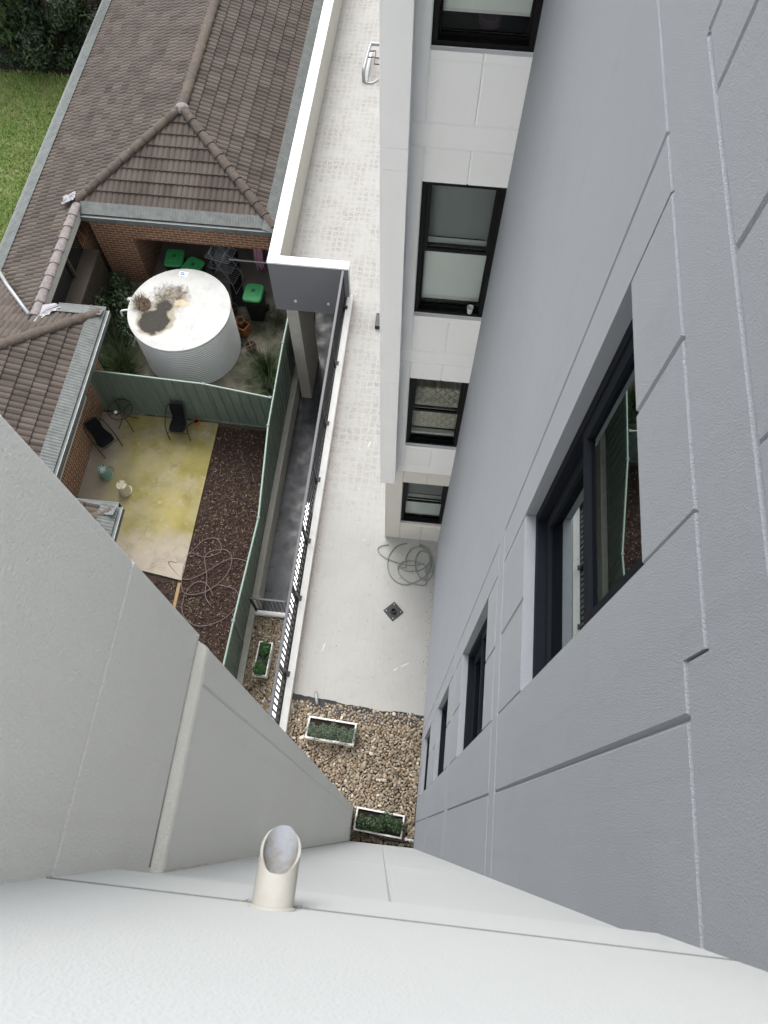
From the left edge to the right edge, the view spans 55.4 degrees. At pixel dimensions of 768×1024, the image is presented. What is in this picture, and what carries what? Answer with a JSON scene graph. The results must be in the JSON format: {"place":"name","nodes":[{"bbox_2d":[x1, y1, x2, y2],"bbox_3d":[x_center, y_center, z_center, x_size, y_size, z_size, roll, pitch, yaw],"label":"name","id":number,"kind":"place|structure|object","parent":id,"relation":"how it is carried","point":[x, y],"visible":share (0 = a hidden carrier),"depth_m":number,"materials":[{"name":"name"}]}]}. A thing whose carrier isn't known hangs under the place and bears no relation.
{"place":"outdoors","nodes":[
{"label":"outdoors","id":0,"kind":"place"},
{"bbox_2d":[0,69,77,383],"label":"lawn","id":1,"kind":"structure","parent":0,"point":[20,145],"depth_m":23.77,"materials":[{"name":"plant"}]},
{"bbox_2d":[0,0,116,76],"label":"bare soil","id":2,"kind":"structure","parent":0,"point":[57,49],"depth_m":25.00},
{"bbox_2d":[0,0,24,52],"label":"tree","id":3,"kind":"object","parent":2,"relation":"on","point":[8,31],"visible":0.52,"depth_m":23.88,"materials":[{"name":"green plant"}]},
{"bbox_2d":[0,0,52,49],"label":"tree","id":4,"kind":"object","parent":2,"relation":"on","point":[5,24],"visible":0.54,"depth_m":24.04,"materials":[{"name":"green plant"}]},
{"bbox_2d":[0,49,95,71],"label":"undergrowth","id":5,"kind":"object","parent":2,"relation":"on","point":[4,58],"visible":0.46,"depth_m":24.63,"materials":[{"name":"green plant"}]},
{"bbox_2d":[1,0,100,70],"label":"tree","id":6,"kind":"object","parent":2,"relation":"on","point":[64,16],"visible":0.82,"depth_m":24.01,"materials":[{"name":"green plant"}]},
{"bbox_2d":[77,411,218,580],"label":"patio","id":7,"kind":"structure","parent":0,"point":[157,469],"depth_m":18.56,"materials":[{"name":"yellow concrete"}]},
{"bbox_2d":[84,417,122,458],"bbox_3d":[-7.183,-1.938,18.592,0.576,0.920,0.631,-39,72,-16],"label":"patio chair","id":8,"kind":"object","parent":7,"relation":"on","point":[102,436],"visible":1,"depth_m":18.55,"materials":[{"name":"black fabric"}]},
{"bbox_2d":[97,464,113,480],"bbox_3d":[-7.057,-1.042,18.492,0.334,0.364,0.407,-1,66,-1],"label":"upturned bucket","id":9,"kind":"object","parent":7,"relation":"on","point":[105,472],"visible":1,"depth_m":18.37,"materials":[{"name":"teal plastic"}]},
{"bbox_2d":[107,399,138,431],"bbox_3d":[-6.724,-2.470,18.941,0.642,0.717,0.642,6,66,2],"label":"patio table","id":10,"kind":"object","parent":7,"relation":"on","point":[121,412],"visible":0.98,"depth_m":18.70,"materials":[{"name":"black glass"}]},
{"bbox_2d":[116,480,131,496],"bbox_3d":[-6.546,-0.629,18.312,0.407,0.364,0.334,41,72,16],"label":"upturned bucket","id":11,"kind":"object","parent":7,"relation":"on","point":[124,488],"visible":1,"depth_m":18.19,"materials":[{"name":"beige plastic"}]},
{"bbox_2d":[165,401,192,440],"bbox_3d":[-5.289,-2.326,18.772,0.576,0.920,0.631,3,66,1],"label":"patio chair","id":12,"kind":"object","parent":7,"relation":"on","point":[178,422],"visible":1,"depth_m":18.73,"materials":[{"name":"black fabric"}]},
{"bbox_2d":[193,418,199,425],"bbox_3d":[-4.915,-2.357,19.195,0.170,0.160,0.168,6,66,2],"label":"plant pot","id":13,"kind":"object","parent":7,"relation":"on","point":[196,421],"visible":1,"depth_m":19.16,"materials":[{"name":"ceramic"}]},
{"bbox_2d":[9,0,307,576],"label":"ground","id":14,"kind":"structure","parent":0,"point":[109,269],"depth_m":24.43,"materials":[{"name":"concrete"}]},
{"bbox_2d":[0,0,323,541],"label":"house","id":15,"kind":"structure","parent":14,"relation":"on","point":[136,174],"depth_m":19.21,"materials":[{"name":"tile"}]},
{"bbox_2d":[51,235,82,303],"label":"window pane","id":16,"kind":"structure","parent":15,"relation":"in","point":[61,292],"depth_m":19.00,"materials":[{"name":"black glass"}]},
{"bbox_2d":[59,396,86,480],"bbox_3d":[-7.641,-1.635,17.067,0.025,1.355,3.320,6,66,2],"label":"window frame","id":17,"kind":"structure","parent":15,"relation":"in","point":[85,396],"depth_m":17.86,"materials":[{"name":"white paint"}]},
{"bbox_2d":[229,259,266,263],"bbox_3d":[-3.368,-6.760,19.790,1.652,0.094,0.044,5,66,2],"label":"clothes rail","id":18,"kind":"object","parent":15,"relation":"attached to","point":[248,261],"visible":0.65,"depth_m":19.77,"materials":[{"name":"metal"}]},
{"bbox_2d":[253,249,265,271],"bbox_3d":[-3.475,-7.046,20.244,0.272,1.050,0.074,6,66,2],"label":"hanging cloth","id":19,"kind":"object","parent":15,"relation":"hanging from","point":[258,255],"visible":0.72,"depth_m":20.29,"materials":[{"name":"fabric"}]},
{"bbox_2d":[223,317,294,677],"bbox_3d":[-2.796,-0.564,17.576,0.304,1.837,11.874,6,66,2],"label":"fence","id":20,"kind":"object","parent":14,"relation":"on","point":[280,396],"visible":0.78,"depth_m":17.49,"materials":[{"name":"green metal"}]},
{"bbox_2d":[99,278,294,427],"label":"yard paving","id":21,"kind":"structure","parent":0,"point":[230,379],"depth_m":20.23,"materials":[{"name":"concrete"}]},
{"bbox_2d":[93,269,134,340],"bbox_3d":[-7.206,-5.671,20.124,1.237,1.304,2.153,6,66,2],"label":"leafy shrub","id":22,"kind":"object","parent":21,"relation":"on","point":[123,290],"visible":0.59,"depth_m":20.07,"materials":[{"name":"green plant"}]},
{"bbox_2d":[97,312,145,374],"bbox_3d":[-7.390,-4.221,19.604,2.418,0.900,2.716,-19,68,-8],"label":"strappy plant","id":23,"kind":"object","parent":21,"relation":"on","point":[121,363],"visible":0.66,"depth_m":19.77,"materials":[{"name":"green plant"}]},
{"bbox_2d":[118,327,135,345],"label":"weeds","id":24,"kind":"object","parent":21,"relation":"on","point":[129,339],"visible":0.21,"depth_m":20.30,"materials":[{"name":"green plant"}]},
{"bbox_2d":[120,269,240,383],"bbox_3d":[-5.258,-4.893,19.480,2.633,1.690,2.633,41,72,16],"label":"water tank","id":25,"kind":"object","parent":21,"relation":"on","point":[183,327],"visible":0.98,"depth_m":18.81,"materials":[{"name":"metal"}]},
{"bbox_2d":[125,290,151,310],"bbox_3d":[-6.261,-5.412,18.679,0.764,0.270,0.737,22,68,9],"label":"grass tuft","id":26,"kind":"object","parent":25,"relation":"on","point":[137,299],"visible":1,"depth_m":18.74,"materials":[{"name":"brown plant"}]},
{"bbox_2d":[231,303,237,314],"bbox_3d":[-4.249,-5.705,20.625,0.280,0.260,0.277,6,66,2],"label":"plant pot","id":27,"kind":"object","parent":21,"relation":"on","point":[234,308],"visible":0.59,"depth_m":20.57,"materials":[{"name":"black plastic"}]},
{"bbox_2d":[237,320,251,336],"bbox_3d":[-3.907,-5.104,20.328,0.300,0.320,0.300,29,69,12],"label":"planter box","id":28,"kind":"object","parent":21,"relation":"on","point":[245,330],"visible":0.81,"depth_m":20.28,"materials":[{"name":"ceramic"}]},
{"bbox_2d":[236,317,243,326],"bbox_3d":[-3.966,-5.258,20.243,0.220,0.200,0.218,6,66,2],"label":"plant pot","id":29,"kind":"object","parent":28,"relation":"on","point":[240,321],"visible":1,"depth_m":20.20,"materials":[{"name":"ceramic"}]},
{"bbox_2d":[245,340,255,352],"bbox_3d":[-3.651,-4.520,20.115,0.310,0.240,0.307,6,66,2],"label":"plant pot","id":30,"kind":"object","parent":21,"relation":"on","point":[248,348],"visible":0.88,"depth_m":20.05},
{"bbox_2d":[242,283,268,320],"bbox_3d":[-3.542,-5.773,20.251,0.528,0.998,0.648,7,66,3],"label":"wheelie bin","id":31,"kind":"object","parent":21,"relation":"on","point":[253,298],"visible":1,"depth_m":19.89,"materials":[{"name":"plastic"}]},
{"bbox_2d":[229,337,293,395],"bbox_3d":[-3.130,-3.948,19.503,1.720,0.901,2.048,-33,70,-14],"label":"strappy plant","id":32,"kind":"object","parent":21,"relation":"on","point":[265,368],"visible":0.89,"depth_m":19.67,"materials":[{"name":"green plant"}]},
{"bbox_2d":[240,311,285,348],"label":"weeds","id":33,"kind":"object","parent":21,"relation":"on","point":[246,337],"visible":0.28,"depth_m":20.54,"materials":[{"name":"green plant"}]},
{"bbox_2d":[153,241,272,291],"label":"porch floor","id":34,"kind":"structure","parent":0,"point":[251,273],"depth_m":21.48,"materials":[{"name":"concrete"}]},
{"bbox_2d":[164,249,185,270],"bbox_3d":[-5.820,-6.882,20.725,0.528,0.998,0.648,2,66,1],"label":"wheelie bin","id":35,"kind":"object","parent":34,"relation":"on","point":[175,259],"visible":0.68,"depth_m":20.27,"materials":[{"name":"green plastic"}]},
{"bbox_2d":[180,256,205,272],"bbox_3d":[-5.281,-6.608,20.606,0.528,0.998,0.648,26,69,11],"label":"wheelie bin","id":36,"kind":"object","parent":34,"relation":"on","point":[192,262],"visible":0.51,"depth_m":20.18,"materials":[{"name":"green plastic"}]},
{"bbox_2d":[212,247,215,277],"bbox_3d":[-4.976,-7.210,21.386,0.078,0.038,1.977,-7,66,-4],"label":"black pole","id":37,"kind":"object","parent":34,"relation":"on","point":[213,263],"visible":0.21,"depth_m":21.41,"materials":[{"name":"black metal"}]},
{"bbox_2d":[204,245,244,293],"bbox_3d":[-4.478,-6.875,20.525,0.738,1.392,0.582,19,67,8],"label":"drying rack","id":38,"kind":"object","parent":34,"relation":"on","point":[224,255],"visible":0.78,"depth_m":20.36,"materials":[{"name":"metal"}]},
{"bbox_2d":[225,247,244,306],"bbox_3d":[-4.339,-6.860,21.263,0.349,0.012,2.302,-10,67,-5],"label":"floor mat","id":39,"kind":"object","parent":34,"relation":"on","point":[237,299],"visible":0.71,"depth_m":21.19,"materials":[{"name":"black"}]},
{"bbox_2d":[146,424,282,678],"bbox_3d":[-5.892,2.327,17.298,5.400,0.050,10.470,6,66,2],"label":"garden bed","id":40,"kind":"object","parent":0,"point":[168,590],"visible":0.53,"depth_m":18.00,"materials":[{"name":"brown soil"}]},
{"bbox_2d":[173,583,180,608],"bbox_3d":[-5.001,2.613,17.129,0.080,0.055,2.000,6,66,2],"label":"timber edging","id":41,"kind":"object","parent":40,"relation":"on","point":[177,594],"visible":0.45,"depth_m":17.39,"materials":[{"name":"brown wood"}]},
{"bbox_2d":[90,370,271,427],"bbox_3d":[-5.046,-2.788,18.539,4.780,1.815,0.202,8,66,3],"label":"fence","id":42,"kind":"object","parent":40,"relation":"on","point":[157,396],"visible":0.86,"depth_m":18.43,"materials":[{"name":"green metal"}]},
{"bbox_2d":[168,538,246,606],"bbox_3d":[-4.309,1.337,17.655,1.589,0.035,1.584,36,71,14],"label":"garden hose","id":43,"kind":"object","parent":40,"relation":"on","point":[221,549],"visible":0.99,"depth_m":17.66,"materials":[{"name":"brown rubber"}]},
{"bbox_2d":[181,581,238,626],"bbox_3d":[-4.115,2.192,17.277,1.332,0.035,1.092,6,66,2],"label":"garden hose","id":44,"kind":"object","parent":40,"relation":"on","point":[213,596],"visible":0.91,"depth_m":17.28,"materials":[{"name":"brown rubber"}]},
{"bbox_2d":[187,317,284,619],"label":"weeds","id":45,"kind":"object","parent":40,"relation":"on","point":[233,464],"visible":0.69,"depth_m":18.73,"materials":[{"name":"green plant"}]},
{"bbox_2d":[218,424,266,430],"bbox_3d":[-3.561,-2.195,19.256,1.600,0.090,0.040,6,66,2],"label":"sleeper board","id":46,"kind":"object","parent":40,"relation":"on","point":[241,427],"visible":0.64,"depth_m":19.23,"materials":[{"name":"brown wood"}]},
{"bbox_2d":[262,312,343,610],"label":"sunken deck","id":47,"kind":"structure","parent":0,"point":[285,540],"depth_m":19.41,"materials":[{"name":"grey concrete"}]},
{"bbox_2d":[243,616,283,713],"bbox_3d":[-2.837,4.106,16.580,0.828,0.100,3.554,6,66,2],"label":"pebbles","id":48,"kind":"object","parent":47,"relation":"on","point":[275,639],"visible":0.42,"depth_m":16.88,"materials":[{"name":"gravel"}]},
{"bbox_2d":[252,641,273,678],"bbox_3d":[-2.759,3.382,16.742,0.320,0.260,0.780,7,66,3],"label":"planter trough","id":49,"kind":"object","parent":48,"relation":"on","point":[265,674],"visible":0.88,"depth_m":16.67,"materials":[{"name":"white paint"}]},
{"bbox_2d":[252,660,266,675],"bbox_3d":[-2.803,3.515,16.433,0.314,0.243,0.364,6,66,2],"label":"bushy plant","id":50,"kind":"object","parent":49,"relation":"in","point":[260,669],"visible":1,"depth_m":16.38,"materials":[{"name":"green plant"}]},
{"bbox_2d":[254,652,271,664],"bbox_3d":[-2.735,3.297,16.526,0.461,0.245,0.497,22,68,9],"label":"spider plant","id":51,"kind":"object","parent":49,"relation":"in","point":[263,658],"visible":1,"depth_m":16.59,"materials":[{"name":"green plant"}]},
{"bbox_2d":[258,641,269,655],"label":"bushy plant","id":52,"kind":"object","parent":49,"relation":"in","point":[264,647],"visible":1,"depth_m":16.58,"materials":[{"name":"green plant"}]},
{"bbox_2d":[255,610,284,618],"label":"kerb","id":53,"kind":"structure","parent":47,"relation":"on","point":[269,614],"depth_m":17.21,"materials":[{"name":"white concrete"}]},
{"bbox_2d":[249,597,289,612],"bbox_3d":[-2.610,2.155,16.763,0.825,0.983,0.050,6,66,2],"label":"railing","id":54,"kind":"object","parent":53,"relation":"on","point":[251,599],"visible":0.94,"depth_m":16.59,"materials":[{"name":"black metal"}]},
{"bbox_2d":[237,312,314,685],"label":"kerb","id":55,"kind":"structure","parent":47,"relation":"on","point":[273,513],"depth_m":18.39,"materials":[{"name":"concrete"}]},
{"bbox_2d":[272,503,311,724],"bbox_3d":[-2.291,3.186,17.219,0.115,0.710,7.200,6,66,2],"label":"upstand","id":56,"kind":"object","parent":47,"relation":"on","point":[274,715],"visible":0.22,"depth_m":17.09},
{"bbox_2d":[279,513,312,723],"bbox_3d":[-1.917,3.346,17.483,0.630,0.100,7.200,6,66,2],"label":"gutter tray","id":57,"kind":"object","parent":47,"relation":"on","point":[295,622],"visible":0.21,"depth_m":17.69,"materials":[{"name":"grey metal"}]},
{"bbox_2d":[286,310,318,397],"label":"concrete column","id":58,"kind":"structure","parent":47,"relation":"on","point":[303,335],"depth_m":18.91,"materials":[{"name":"grey concrete"}]},
{"bbox_2d":[291,693,423,729],"bbox_3d":[-0.476,3.531,12.882,2.369,0.039,0.294,9,66,4],"label":"membrane","id":59,"kind":"object","parent":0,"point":[299,697],"visible":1,"depth_m":12.89,"materials":[{"name":"black plastic"}]},
{"bbox_2d":[314,691,318,704],"bbox_3d":[-1.196,3.288,12.931,0.056,0.074,0.225,-10,67,-5],"label":"pipe offcut","id":60,"kind":"object","parent":59,"relation":"on","point":[316,697],"visible":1,"depth_m":12.91,"materials":[{"name":"white plastic"}]},
{"bbox_2d":[291,0,437,715],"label":"terrace","id":61,"kind":"structure","parent":0,"point":[347,604],"depth_m":14.71,"materials":[{"name":"white tile"}]},
{"bbox_2d":[301,307,436,677],"bbox_3d":[0.067,-1.184,14.953,2.345,0.006,9.778,6,66,2],"label":"grit","id":62,"kind":"object","parent":61,"relation":"on","point":[375,531],"visible":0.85,"depth_m":14.07,"materials":[{"name":"grey gravel"}]},
{"bbox_2d":[362,41,378,83],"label":"service pipes","id":63,"kind":"object","parent":61,"relation":"on","point":[368,56],"visible":0.84,"depth_m":19.50,"materials":[{"name":"white metal"}]},
{"bbox_2d":[375,313,379,328],"bbox_3d":[-0.072,-4.244,16.256,0.230,0.104,0.360,6,66,2],"label":"vent box","id":64,"kind":"object","parent":61,"relation":"on","point":[377,323],"visible":0.45,"depth_m":16.20,"materials":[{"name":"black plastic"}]},
{"bbox_2d":[383,602,403,620],"bbox_3d":[0.176,1.837,13.581,0.270,0.073,0.270,-36,71,-15],"label":"roof drain","id":65,"kind":"object","parent":61,"relation":"on","point":[393,611],"visible":1,"depth_m":13.60,"materials":[{"name":"grey metal"}]},
{"bbox_2d":[377,543,432,585],"bbox_3d":[0.397,0.982,13.983,1.108,0.029,0.863,6,66,2],"label":"garden hose","id":66,"kind":"object","parent":61,"relation":"on","point":[430,559],"visible":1,"depth_m":13.97,"materials":[{"name":"grey rubber"}]},
{"bbox_2d":[379,0,543,541],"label":"apartment wall","id":67,"kind":"structure","parent":61,"relation":"on","point":[453,78],"depth_m":6.77,"materials":[{"name":"white paint"}]},
{"bbox_2d":[400,482,448,528],"bbox_3d":[0.732,-0.877,13.126,0.970,2.190,1.754,6,66,2],"label":"window","id":68,"kind":"structure","parent":67,"relation":"in","point":[426,499],"depth_m":12.96,"materials":[{"name":"black metal"}]},
{"bbox_2d":[405,378,468,452],"bbox_3d":[0.745,-2.079,10.410,0.970,2.250,1.754,6,66,2],"label":"window","id":69,"kind":"structure","parent":67,"relation":"in","point":[435,407],"depth_m":10.18,"materials":[{"name":"black metal"}]},
{"bbox_2d":[413,181,506,325],"bbox_3d":[0.757,-3.291,7.672,0.970,2.320,1.754,6,66,2],"label":"window","id":70,"kind":"structure","parent":67,"relation":"in","point":[455,259],"depth_m":7.27,"materials":[{"name":"grey glass"}]},
{"bbox_2d":[467,304,473,313],"bbox_3d":[0.942,-2.217,8.017,0.074,0.090,0.074,6,66,2],"label":"cup","id":71,"kind":"object","parent":67,"relation":"on","point":[470,307],"visible":1,"depth_m":8.01,"materials":[{"name":"white ceramic"}]},
{"bbox_2d":[430,0,543,66],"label":"window","id":72,"kind":"structure","parent":67,"relation":"in","point":[511,17],"depth_m":5.35,"materials":[{"name":"black metal"}]},
{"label":"terrace slab","id":73,"kind":"structure","parent":0,"visible":0},
{"bbox_2d":[0,415,352,883],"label":"apartment wall","id":74,"kind":"structure","parent":73,"relation":"on","point":[141,730],"depth_m":1.34,"materials":[{"name":"white paint"}]},
{"bbox_2d":[267,0,350,314],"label":"parapet wall","id":75,"kind":"structure","parent":73,"relation":"on","point":[305,284],"depth_m":16.76,"materials":[{"name":"paint"}]},
{"bbox_2d":[279,295,352,733],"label":"kerb","id":76,"kind":"structure","parent":73,"relation":"on","point":[289,688],"depth_m":14.16,"materials":[{"name":"paint"}]},
{"bbox_2d":[269,270,347,723],"bbox_3d":[-1.367,-0.422,14.080,0.120,1.020,10.025,6,66,2],"label":"railing","id":77,"kind":"object","parent":76,"relation":"on","point":[332,363],"visible":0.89,"depth_m":13.97,"materials":[{"name":"white metal"}]},
{"bbox_2d":[287,700,423,847],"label":"pebbles","id":78,"kind":"object","parent":73,"relation":"on","point":[360,752],"visible":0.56,"depth_m":12.56,"materials":[{"name":"gravel"}]},
{"bbox_2d":[318,745,340,766],"bbox_3d":[-0.948,4.231,12.525,0.630,0.014,0.093,-40,72,-16],"label":"irrigation tube","id":79,"kind":"object","parent":78,"relation":"on","point":[330,758],"visible":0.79,"depth_m":12.53,"materials":[{"name":"black plastic"}]},
{"bbox_2d":[305,716,356,746],"bbox_3d":[-0.907,3.793,12.643,0.840,0.260,0.370,8,66,3],"label":"planter trough","id":80,"kind":"object","parent":78,"relation":"on","point":[318,721],"visible":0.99,"depth_m":12.59,"materials":[{"name":"white paint"}]},
{"bbox_2d":[305,722,358,745],"bbox_3d":[-0.889,3.777,12.505,0.933,0.232,0.377,6,66,2],"label":"trailing plant","id":81,"kind":"object","parent":80,"relation":"in","point":[342,739],"visible":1,"depth_m":12.45,"materials":[{"name":"green plant"}]},
{"bbox_2d":[353,806,404,838],"bbox_3d":[-0.081,5.125,12.057,0.800,0.260,0.360,9,66,4],"label":"planter trough","id":82,"kind":"object","parent":78,"relation":"on","point":[375,813],"visible":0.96,"depth_m":11.98,"materials":[{"name":"white paint"}]},
{"bbox_2d":[355,810,403,833],"bbox_3d":[-0.073,5.019,11.866,0.812,0.219,0.364,6,66,2],"label":"leafy plant","id":83,"kind":"object","parent":82,"relation":"in","point":[388,820],"visible":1,"depth_m":11.82,"materials":[{"name":"green plant"}]},
{"bbox_2d":[352,828,410,842],"bbox_3d":[-0.049,5.340,12.029,0.989,0.035,0.072,10,67,4],"label":"irrigation tube","id":84,"kind":"object","parent":78,"relation":"on","point":[384,839],"visible":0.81,"depth_m":12.02,"materials":[{"name":"black plastic"}]},
{"bbox_2d":[0,841,767,1023],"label":"apartment wall","id":85,"kind":"structure","parent":73,"relation":"on","point":[366,933],"depth_m":0.77,"materials":[{"name":"paint"}]},
{"bbox_2d":[249,825,300,911],"bbox_3d":[-0.163,0.560,1.123,0.070,0.117,0.146,6,66,2],"label":"overflow pipe","id":86,"kind":"object","parent":85,"relation":"attached to","point":[277,873],"visible":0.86,"depth_m":1.11,"materials":[{"name":"plastic"}]},
{"bbox_2d":[413,0,767,971],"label":"apartment wall","id":87,"kind":"structure","parent":73,"relation":"on","point":[595,734],"depth_m":2.05,"materials":[{"name":"grey paint"}]},
{"bbox_2d":[420,735,429,794],"bbox_3d":[0.688,3.712,10.854,0.148,1.690,0.860,6,66,2],"label":"window","id":88,"kind":"structure","parent":87,"relation":"in","point":[426,743],"depth_m":11.59,"materials":[{"name":"grey metal"}]},
{"bbox_2d":[433,698,447,780],"bbox_3d":[0.701,2.492,8.097,0.148,1.620,0.860,6,66,2],"label":"window","id":89,"kind":"structure","parent":87,"relation":"in","point":[442,713],"depth_m":8.79,"materials":[{"name":"grey metal"}]},
{"bbox_2d":[456,616,487,757],"bbox_3d":[0.714,1.288,5.377,0.148,1.670,0.860,6,66,2],"label":"window","id":90,"kind":"structure","parent":87,"relation":"in","point":[473,666],"depth_m":6.00,"materials":[{"name":"grey metal"}]},
{"bbox_2d":[520,318,643,691],"bbox_3d":[0.727,0.082,2.652,0.148,1.670,0.860,6,66,2],"label":"window","id":91,"kind":"structure","parent":87,"relation":"in","point":[583,543],"depth_m":2.60,"materials":[{"name":"grey metal"}]}
]}

